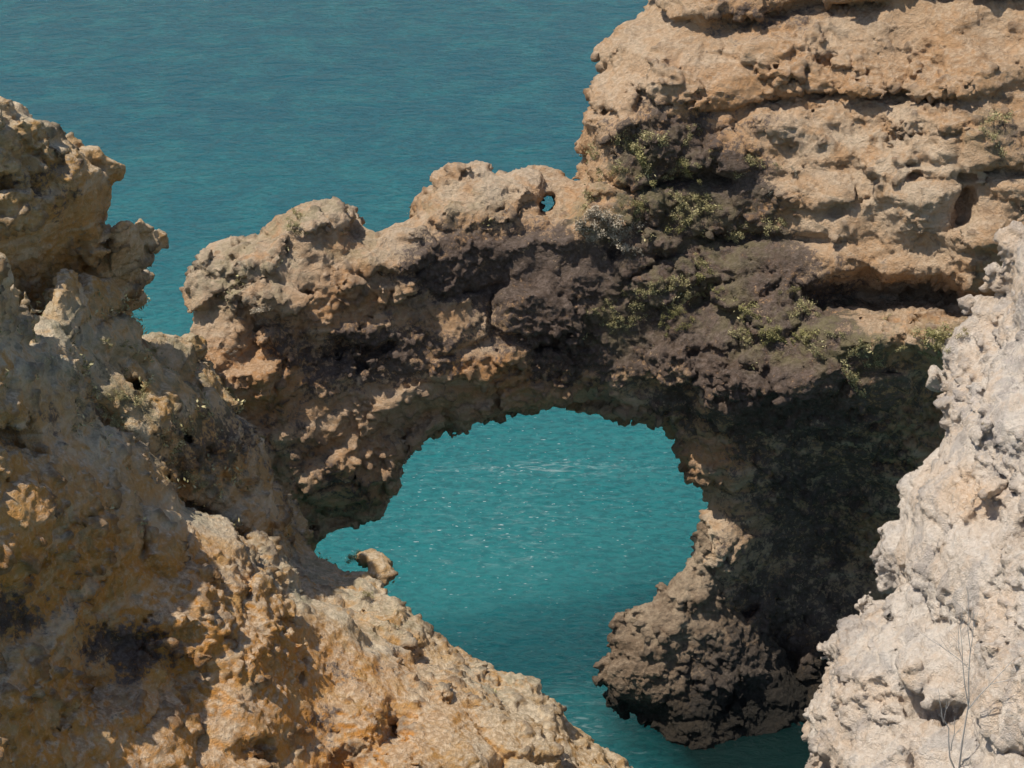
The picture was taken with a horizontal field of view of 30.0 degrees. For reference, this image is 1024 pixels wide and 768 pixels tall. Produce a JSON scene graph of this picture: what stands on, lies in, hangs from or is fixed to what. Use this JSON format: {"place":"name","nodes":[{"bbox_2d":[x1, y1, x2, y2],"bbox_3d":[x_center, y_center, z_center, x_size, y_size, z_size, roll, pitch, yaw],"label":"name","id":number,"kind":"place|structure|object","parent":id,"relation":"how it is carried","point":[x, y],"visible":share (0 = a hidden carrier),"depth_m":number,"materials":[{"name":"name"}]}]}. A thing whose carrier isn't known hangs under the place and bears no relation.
{"place":"outdoors","nodes":[
{"label":"outdoors","id":0,"kind":"place"},
{"bbox_2d":[0,96,632,767],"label":"cliff","id":1,"kind":"structure","parent":0,"point":[178,632],"depth_m":66.06,"materials":[{"name":"stone"}]},
{"bbox_2d":[95,393,125,411],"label":"shrub","id":2,"kind":"object","parent":1,"relation":"on","point":[120,396],"visible":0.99,"depth_m":67.49,"materials":[{"name":"green plant"}]},
{"bbox_2d":[100,412,125,430],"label":"shrub","id":3,"kind":"object","parent":1,"relation":"on","point":[115,421],"visible":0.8,"depth_m":67.75,"materials":[{"name":"green plant"}]},
{"bbox_2d":[112,388,129,400],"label":"shrub","id":4,"kind":"object","parent":1,"relation":"on","point":[123,394],"visible":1,"depth_m":67.48,"materials":[{"name":"green plant"}]},
{"bbox_2d":[120,339,137,348],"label":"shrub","id":5,"kind":"object","parent":1,"relation":"on","point":[125,342],"visible":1,"depth_m":69.53,"materials":[{"name":"green plant"}]},
{"bbox_2d":[117,392,150,424],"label":"shrub","id":6,"kind":"object","parent":1,"relation":"on","point":[143,396],"visible":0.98,"depth_m":68.02,"materials":[{"name":"green plant"}]},
{"bbox_2d":[140,381,151,392],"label":"shrub","id":7,"kind":"object","parent":1,"relation":"on","point":[141,390],"visible":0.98,"depth_m":69.29,"materials":[{"name":"green plant"}]},
{"bbox_2d":[181,470,199,485],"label":"shrub","id":8,"kind":"object","parent":1,"relation":"on","point":[191,477],"visible":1,"depth_m":70.76,"materials":[{"name":"green plant"}]},
{"bbox_2d":[345,550,360,564],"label":"shrub","id":9,"kind":"object","parent":1,"relation":"on","point":[350,557],"visible":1,"depth_m":81.95,"materials":[{"name":"green plant"}]},
{"bbox_2d":[360,590,373,598],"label":"shrub","id":10,"kind":"object","parent":1,"relation":"on","point":[368,593],"visible":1,"depth_m":76.43,"materials":[{"name":"beige plant"}]},
{"bbox_2d":[0,0,809,767],"bbox_3d":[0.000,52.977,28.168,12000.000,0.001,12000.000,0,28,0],"label":"sea","id":11,"kind":"structure","parent":0,"point":[544,546],"depth_m":162.20,"materials":[{"name":"liquid"}]},
{"bbox_2d":[179,0,1023,699],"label":"rock arch","id":12,"kind":"object","parent":11,"relation":"in","point":[365,370],"visible":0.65,"depth_m":88.10,"materials":[{"name":"stone"}]},
{"bbox_2d":[250,305,271,313],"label":"shrub","id":13,"kind":"object","parent":12,"relation":"on","point":[257,309],"visible":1,"depth_m":85.21,"materials":[{"name":"beige plant"}]},
{"bbox_2d":[284,216,307,235],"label":"shrub","id":14,"kind":"object","parent":12,"relation":"on","point":[290,225],"visible":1,"depth_m":86.52,"materials":[{"name":"green plant"}]},
{"bbox_2d":[292,208,302,218],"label":"shrub","id":15,"kind":"object","parent":12,"relation":"on","point":[295,213],"visible":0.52,"depth_m":87.88,"materials":[{"name":"green plant"}]},
{"bbox_2d":[573,224,597,242],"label":"shrub","id":16,"kind":"object","parent":12,"relation":"on","point":[579,228],"visible":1,"depth_m":88.18,"materials":[{"name":"grey plant"}]},
{"bbox_2d":[572,217,604,243],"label":"shrub","id":17,"kind":"object","parent":12,"relation":"on","point":[577,222],"visible":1,"depth_m":87.99,"materials":[{"name":"grey plant"}]},
{"bbox_2d":[579,216,601,241],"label":"shrub","id":18,"kind":"object","parent":12,"relation":"on","point":[594,229],"visible":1,"depth_m":87.83,"materials":[{"name":"grey plant"}]},
{"bbox_2d":[581,186,602,209],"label":"shrub","id":19,"kind":"object","parent":12,"relation":"on","point":[588,201],"visible":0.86,"depth_m":88.52,"materials":[{"name":"green plant"}]},
{"bbox_2d":[586,141,599,159],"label":"shrub","id":20,"kind":"object","parent":12,"relation":"on","point":[592,157],"visible":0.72,"depth_m":90.03,"materials":[{"name":"green plant"}]},
{"bbox_2d":[583,206,609,219],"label":"shrub","id":21,"kind":"object","parent":12,"relation":"on","point":[588,214],"visible":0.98,"depth_m":87.58,"materials":[{"name":"grey plant"}]},
{"bbox_2d":[586,204,623,233],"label":"shrub","id":22,"kind":"object","parent":12,"relation":"on","point":[604,214],"visible":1,"depth_m":87.38,"materials":[{"name":"grey plant"}]},
{"bbox_2d":[595,164,618,181],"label":"shrub","id":23,"kind":"object","parent":12,"relation":"on","point":[599,172],"visible":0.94,"depth_m":88.84,"materials":[{"name":"green plant"}]},
{"bbox_2d":[591,209,624,236],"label":"shrub","id":24,"kind":"object","parent":12,"relation":"on","point":[607,219],"visible":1,"depth_m":87.66,"materials":[{"name":"grey plant"}]},
{"bbox_2d":[600,305,619,313],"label":"shrub","id":25,"kind":"object","parent":12,"relation":"on","point":[613,307],"visible":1,"depth_m":89.28,"materials":[{"name":"green plant"}]},
{"bbox_2d":[599,313,622,334],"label":"shrub","id":26,"kind":"object","parent":12,"relation":"on","point":[609,324],"visible":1,"depth_m":89.58,"materials":[{"name":"green plant"}]},
{"bbox_2d":[598,226,633,251],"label":"shrub","id":27,"kind":"object","parent":12,"relation":"on","point":[613,235],"visible":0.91,"depth_m":88.06,"materials":[{"name":"grey plant"}]},
{"bbox_2d":[610,312,624,322],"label":"shrub","id":28,"kind":"object","parent":12,"relation":"on","point":[615,319],"visible":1,"depth_m":89.35,"materials":[{"name":"green plant"}]},
{"bbox_2d":[605,226,631,246],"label":"shrub","id":29,"kind":"object","parent":12,"relation":"on","point":[622,237],"visible":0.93,"depth_m":88.65,"materials":[{"name":"grey plant"}]},
{"bbox_2d":[614,158,630,173],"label":"shrub","id":30,"kind":"object","parent":12,"relation":"on","point":[621,169],"visible":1,"depth_m":88.19,"materials":[{"name":"green plant"}]},
{"bbox_2d":[611,126,644,144],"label":"shrub","id":31,"kind":"object","parent":12,"relation":"on","point":[618,139],"visible":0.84,"depth_m":88.15,"materials":[{"name":"green plant"}]},
{"bbox_2d":[620,244,635,255],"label":"shrub","id":32,"kind":"object","parent":12,"relation":"on","point":[622,251],"visible":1,"depth_m":88.49,"materials":[{"name":"grey plant"}]},
{"bbox_2d":[610,221,646,247],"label":"shrub","id":33,"kind":"object","parent":12,"relation":"on","point":[623,231],"visible":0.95,"depth_m":88.56,"materials":[{"name":"grey plant"}]},
{"bbox_2d":[618,199,643,215],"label":"shrub","id":34,"kind":"object","parent":12,"relation":"on","point":[638,204],"visible":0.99,"depth_m":87.96,"materials":[{"name":"green plant"}]},
{"bbox_2d":[621,219,641,241],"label":"shrub","id":35,"kind":"object","parent":12,"relation":"on","point":[629,229],"visible":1,"depth_m":88.51,"materials":[{"name":"green plant"}]},
{"bbox_2d":[615,138,648,167],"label":"shrub","id":36,"kind":"object","parent":12,"relation":"on","point":[628,147],"visible":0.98,"depth_m":88.27,"materials":[{"name":"green plant"}]},
{"bbox_2d":[625,318,641,330],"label":"shrub","id":37,"kind":"object","parent":12,"relation":"on","point":[635,323],"visible":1,"depth_m":89.48,"materials":[{"name":"green plant"}]},
{"bbox_2d":[623,138,649,163],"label":"shrub","id":38,"kind":"object","parent":12,"relation":"on","point":[633,144],"visible":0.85,"depth_m":87.93,"materials":[{"name":"green plant"}]},
{"bbox_2d":[627,313,650,321],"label":"shrub","id":39,"kind":"object","parent":12,"relation":"on","point":[637,318],"visible":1,"depth_m":89.30,"materials":[{"name":"green plant"}]},
{"bbox_2d":[632,207,648,218],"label":"shrub","id":40,"kind":"object","parent":12,"relation":"on","point":[647,210],"visible":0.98,"depth_m":88.31,"materials":[{"name":"green plant"}]},
{"bbox_2d":[636,193,646,206],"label":"shrub","id":41,"kind":"object","parent":12,"relation":"on","point":[641,197],"visible":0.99,"depth_m":88.12,"materials":[{"name":"green plant"}]},
{"bbox_2d":[634,165,650,179],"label":"shrub","id":42,"kind":"object","parent":12,"relation":"on","point":[647,168],"visible":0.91,"depth_m":88.07,"materials":[{"name":"green plant"}]},
{"bbox_2d":[628,300,659,312],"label":"shrub","id":43,"kind":"object","parent":12,"relation":"on","point":[637,306],"visible":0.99,"depth_m":88.90,"materials":[{"name":"green plant"}]},
{"bbox_2d":[633,143,656,189],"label":"shrub","id":44,"kind":"object","parent":12,"relation":"on","point":[639,157],"visible":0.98,"depth_m":87.74,"materials":[{"name":"green plant"}]},
{"bbox_2d":[634,287,656,304],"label":"shrub","id":45,"kind":"object","parent":12,"relation":"on","point":[638,290],"visible":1,"depth_m":88.23,"materials":[{"name":"green plant"}]},
{"bbox_2d":[641,281,665,299],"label":"shrub","id":46,"kind":"object","parent":12,"relation":"on","point":[649,293],"visible":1,"depth_m":87.99,"materials":[{"name":"green plant"}]},
{"bbox_2d":[639,128,669,147],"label":"shrub","id":47,"kind":"object","parent":12,"relation":"on","point":[664,136],"visible":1,"depth_m":87.45,"materials":[{"name":"green plant"}]},
{"bbox_2d":[661,167,676,180],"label":"shrub","id":48,"kind":"object","parent":12,"relation":"on","point":[670,176],"visible":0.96,"depth_m":88.79,"materials":[{"name":"green plant"}]},
{"bbox_2d":[658,306,686,326],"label":"shrub","id":49,"kind":"object","parent":12,"relation":"on","point":[671,314],"visible":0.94,"depth_m":88.39,"materials":[{"name":"green plant"}]},
{"bbox_2d":[664,274,689,295],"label":"shrub","id":50,"kind":"object","parent":12,"relation":"on","point":[672,278],"visible":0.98,"depth_m":88.08,"materials":[{"name":"green plant"}]},
{"bbox_2d":[669,205,684,223],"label":"shrub","id":51,"kind":"object","parent":12,"relation":"on","point":[680,213],"visible":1,"depth_m":88.52,"materials":[{"name":"green plant"}]},
{"bbox_2d":[666,187,689,210],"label":"shrub","id":52,"kind":"object","parent":12,"relation":"on","point":[681,204],"visible":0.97,"depth_m":88.38,"materials":[{"name":"green plant"}]},
{"bbox_2d":[664,217,691,234],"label":"shrub","id":53,"kind":"object","parent":12,"relation":"on","point":[678,231],"visible":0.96,"depth_m":88.54,"materials":[{"name":"green plant"}]},
{"bbox_2d":[663,321,692,336],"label":"shrub","id":54,"kind":"object","parent":12,"relation":"on","point":[683,326],"visible":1,"depth_m":88.11,"materials":[{"name":"green plant"}]},
{"bbox_2d":[666,305,695,321],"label":"shrub","id":55,"kind":"object","parent":12,"relation":"on","point":[673,312],"visible":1,"depth_m":88.34,"materials":[{"name":"green plant"}]},
{"bbox_2d":[677,290,690,306],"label":"shrub","id":56,"kind":"object","parent":12,"relation":"on","point":[687,296],"visible":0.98,"depth_m":88.37,"materials":[{"name":"green plant"}]},
{"bbox_2d":[682,132,693,145],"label":"shrub","id":57,"kind":"object","parent":12,"relation":"on","point":[685,144],"visible":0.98,"depth_m":87.83,"materials":[{"name":"green plant"}]},
{"bbox_2d":[677,156,701,185],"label":"shrub","id":58,"kind":"object","parent":12,"relation":"on","point":[686,170],"visible":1,"depth_m":87.86,"materials":[{"name":"green plant"}]},
{"bbox_2d":[677,158,701,177],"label":"shrub","id":59,"kind":"object","parent":12,"relation":"on","point":[698,167],"visible":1,"depth_m":87.80,"materials":[{"name":"green plant"}]},
{"bbox_2d":[681,194,700,201],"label":"shrub","id":60,"kind":"object","parent":12,"relation":"on","point":[689,198],"visible":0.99,"depth_m":88.50,"materials":[{"name":"green plant"}]},
{"bbox_2d":[681,292,701,302],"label":"shrub","id":61,"kind":"object","parent":12,"relation":"on","point":[697,293],"visible":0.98,"depth_m":88.65,"materials":[{"name":"green plant"}]},
{"bbox_2d":[679,207,704,223],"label":"shrub","id":62,"kind":"object","parent":12,"relation":"on","point":[695,211],"visible":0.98,"depth_m":88.40,"materials":[{"name":"green plant"}]},
{"bbox_2d":[686,123,701,134],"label":"shrub","id":63,"kind":"object","parent":12,"relation":"on","point":[689,127],"visible":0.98,"depth_m":87.94,"materials":[{"name":"green plant"}]},
{"bbox_2d":[693,252,705,265],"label":"shrub","id":64,"kind":"object","parent":12,"relation":"on","point":[699,258],"visible":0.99,"depth_m":88.70,"materials":[{"name":"green plant"}]},
{"bbox_2d":[690,191,712,201],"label":"shrub","id":65,"kind":"object","parent":12,"relation":"on","point":[708,196],"visible":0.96,"depth_m":88.34,"materials":[{"name":"green plant"}]},
{"bbox_2d":[693,258,710,268],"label":"shrub","id":66,"kind":"object","parent":12,"relation":"on","point":[700,264],"visible":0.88,"depth_m":88.53,"materials":[{"name":"green plant"}]},
{"bbox_2d":[694,267,712,286],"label":"shrub","id":67,"kind":"object","parent":12,"relation":"on","point":[699,276],"visible":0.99,"depth_m":88.31,"materials":[{"name":"green plant"}]},
{"bbox_2d":[690,195,720,215],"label":"shrub","id":68,"kind":"object","parent":12,"relation":"on","point":[706,205],"visible":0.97,"depth_m":88.30,"materials":[{"name":"green plant"}]},
{"bbox_2d":[724,232,744,244],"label":"shrub","id":69,"kind":"object","parent":12,"relation":"on","point":[733,234],"visible":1,"depth_m":88.77,"materials":[{"name":"green plant"}]},
{"bbox_2d":[726,327,753,345],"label":"shrub","id":70,"kind":"object","parent":12,"relation":"on","point":[743,338],"visible":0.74,"depth_m":87.15,"materials":[{"name":"green plant"}]},
{"bbox_2d":[728,223,753,238],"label":"shrub","id":71,"kind":"object","parent":12,"relation":"on","point":[744,231],"visible":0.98,"depth_m":88.80,"materials":[{"name":"green plant"}]},
{"bbox_2d":[737,326,750,334],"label":"shrub","id":72,"kind":"object","parent":12,"relation":"on","point":[741,329],"visible":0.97,"depth_m":87.15,"materials":[{"name":"green plant"}]},
{"bbox_2d":[734,153,757,179],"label":"shrub","id":73,"kind":"object","parent":12,"relation":"on","point":[752,163],"visible":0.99,"depth_m":87.60,"materials":[{"name":"green plant"}]},
{"bbox_2d":[738,301,772,322],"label":"shrub","id":74,"kind":"object","parent":12,"relation":"on","point":[746,311],"visible":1,"depth_m":86.45,"materials":[{"name":"green plant"}]},
{"bbox_2d":[746,328,780,342],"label":"shrub","id":75,"kind":"object","parent":12,"relation":"on","point":[776,338],"visible":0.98,"depth_m":86.04,"materials":[{"name":"green plant"}]},
{"bbox_2d":[754,158,782,169],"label":"shrub","id":76,"kind":"object","parent":12,"relation":"on","point":[764,162],"visible":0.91,"depth_m":87.48,"materials":[{"name":"green plant"}]},
{"bbox_2d":[758,328,780,335],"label":"shrub","id":77,"kind":"object","parent":12,"relation":"on","point":[760,332],"visible":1,"depth_m":85.90,"materials":[{"name":"green plant"}]},
{"bbox_2d":[760,327,781,346],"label":"shrub","id":78,"kind":"object","parent":12,"relation":"on","point":[769,337],"visible":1,"depth_m":85.97,"materials":[{"name":"green plant"}]},
{"bbox_2d":[754,215,787,234],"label":"shrub","id":79,"kind":"object","parent":12,"relation":"on","point":[780,219],"visible":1,"depth_m":87.88,"materials":[{"name":"green plant"}]},
{"bbox_2d":[764,222,787,238],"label":"shrub","id":80,"kind":"object","parent":12,"relation":"on","point":[775,227],"visible":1,"depth_m":87.84,"materials":[{"name":"green plant"}]},
{"bbox_2d":[759,325,797,344],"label":"shrub","id":81,"kind":"object","parent":12,"relation":"on","point":[782,338],"visible":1,"depth_m":85.98,"materials":[{"name":"green plant"}]},
{"bbox_2d":[778,286,800,294],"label":"shrub","id":82,"kind":"object","parent":12,"relation":"on","point":[799,288],"visible":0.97,"depth_m":86.74,"materials":[{"name":"green plant"}]},
{"bbox_2d":[791,331,810,346],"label":"shrub","id":83,"kind":"object","parent":12,"relation":"on","point":[795,336],"visible":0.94,"depth_m":85.74,"materials":[{"name":"green plant"}]},
{"bbox_2d":[787,296,817,316],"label":"shrub","id":84,"kind":"object","parent":12,"relation":"on","point":[801,306],"visible":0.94,"depth_m":86.21,"materials":[{"name":"green plant"}]},
{"bbox_2d":[800,335,815,343],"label":"shrub","id":85,"kind":"object","parent":12,"relation":"on","point":[805,337],"visible":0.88,"depth_m":85.33,"materials":[{"name":"green plant"}]},
{"bbox_2d":[799,327,819,340],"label":"shrub","id":86,"kind":"object","parent":12,"relation":"on","point":[806,333],"visible":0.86,"depth_m":85.31,"materials":[{"name":"green plant"}]},
{"bbox_2d":[803,307,821,317],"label":"shrub","id":87,"kind":"object","parent":12,"relation":"on","point":[811,312],"visible":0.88,"depth_m":86.27,"materials":[{"name":"green plant"}]},
{"bbox_2d":[809,343,823,358],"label":"shrub","id":88,"kind":"object","parent":12,"relation":"on","point":[812,351],"visible":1,"depth_m":84.58,"materials":[{"name":"green plant"}]},
{"bbox_2d":[824,329,844,338],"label":"shrub","id":89,"kind":"object","parent":12,"relation":"on","point":[833,334],"visible":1,"depth_m":84.23,"materials":[{"name":"green plant"}]},
{"bbox_2d":[840,359,865,399],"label":"shrub","id":90,"kind":"object","parent":12,"relation":"on","point":[853,379],"visible":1,"depth_m":84.34,"materials":[{"name":"green plant"}]},
{"bbox_2d":[847,337,866,356],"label":"shrub","id":91,"kind":"object","parent":12,"relation":"on","point":[860,344],"visible":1,"depth_m":83.83,"materials":[{"name":"green plant"}]},
{"bbox_2d":[855,336,881,357],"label":"shrub","id":92,"kind":"object","parent":12,"relation":"on","point":[869,345],"visible":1,"depth_m":83.63,"materials":[{"name":"green plant"}]},
{"bbox_2d":[859,358,885,368],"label":"shrub","id":93,"kind":"object","parent":12,"relation":"on","point":[878,363],"visible":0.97,"depth_m":84.52,"materials":[{"name":"green plant"}]},
{"bbox_2d":[887,344,906,354],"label":"shrub","id":94,"kind":"object","parent":12,"relation":"on","point":[902,347],"visible":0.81,"depth_m":83.75,"materials":[{"name":"green plant"}]},
{"bbox_2d":[909,325,942,361],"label":"shrub","id":95,"kind":"object","parent":12,"relation":"on","point":[918,329],"visible":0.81,"depth_m":82.75,"materials":[{"name":"green plant"}]},
{"bbox_2d":[920,321,949,346],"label":"shrub","id":96,"kind":"object","parent":12,"relation":"on","point":[928,333],"visible":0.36,"depth_m":81.80,"materials":[{"name":"green plant"}]},
{"bbox_2d":[927,327,953,351],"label":"shrub","id":97,"kind":"object","parent":12,"relation":"on","point":[935,337],"visible":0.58,"depth_m":76.94,"materials":[{"name":"green plant"}]},
{"bbox_2d":[979,123,1010,158],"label":"shrub","id":98,"kind":"object","parent":12,"relation":"on","point":[995,136],"visible":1,"depth_m":82.68,"materials":[{"name":"green plant"}]},
{"bbox_2d":[985,107,1016,124],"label":"shrub","id":99,"kind":"object","parent":12,"relation":"on","point":[991,118],"visible":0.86,"depth_m":83.19,"materials":[{"name":"green plant"}]},
{"bbox_2d":[592,522,810,749],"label":"shore rock","id":100,"kind":"object","parent":11,"relation":"in","point":[691,661],"visible":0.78,"depth_m":94.26,"materials":[{"name":"stone"}]},
{"bbox_2d":[3,134,943,699],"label":"ground cover","id":101,"kind":"object","parent":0,"point":[241,398],"visible":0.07,"depth_m":71.26,"materials":[{"name":"green plant"}]},
{"bbox_2d":[801,220,1023,767],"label":"cliff","id":102,"kind":"structure","parent":0,"point":[952,535],"depth_m":68.80,"materials":[{"name":"stone"}]},
{"bbox_2d":[933,327,951,340],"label":"shrub","id":103,"kind":"object","parent":102,"relation":"on","point":[937,331],"visible":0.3,"depth_m":76.64,"materials":[{"name":"green plant"}]},
{"bbox_2d":[937,341,950,353],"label":"shrub","id":104,"kind":"object","parent":102,"relation":"on","point":[941,345],"visible":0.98,"depth_m":75.25,"materials":[{"name":"green plant"}]},
{"bbox_2d":[955,328,968,338],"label":"shrub","id":105,"kind":"object","parent":102,"relation":"on","point":[964,330],"visible":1,"depth_m":74.66,"materials":[{"name":"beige plant"}]},
{"bbox_2d":[920,589,1023,767],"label":"dry bush","id":106,"kind":"object","parent":102,"relation":"on","point":[968,702],"visible":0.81,"depth_m":62.12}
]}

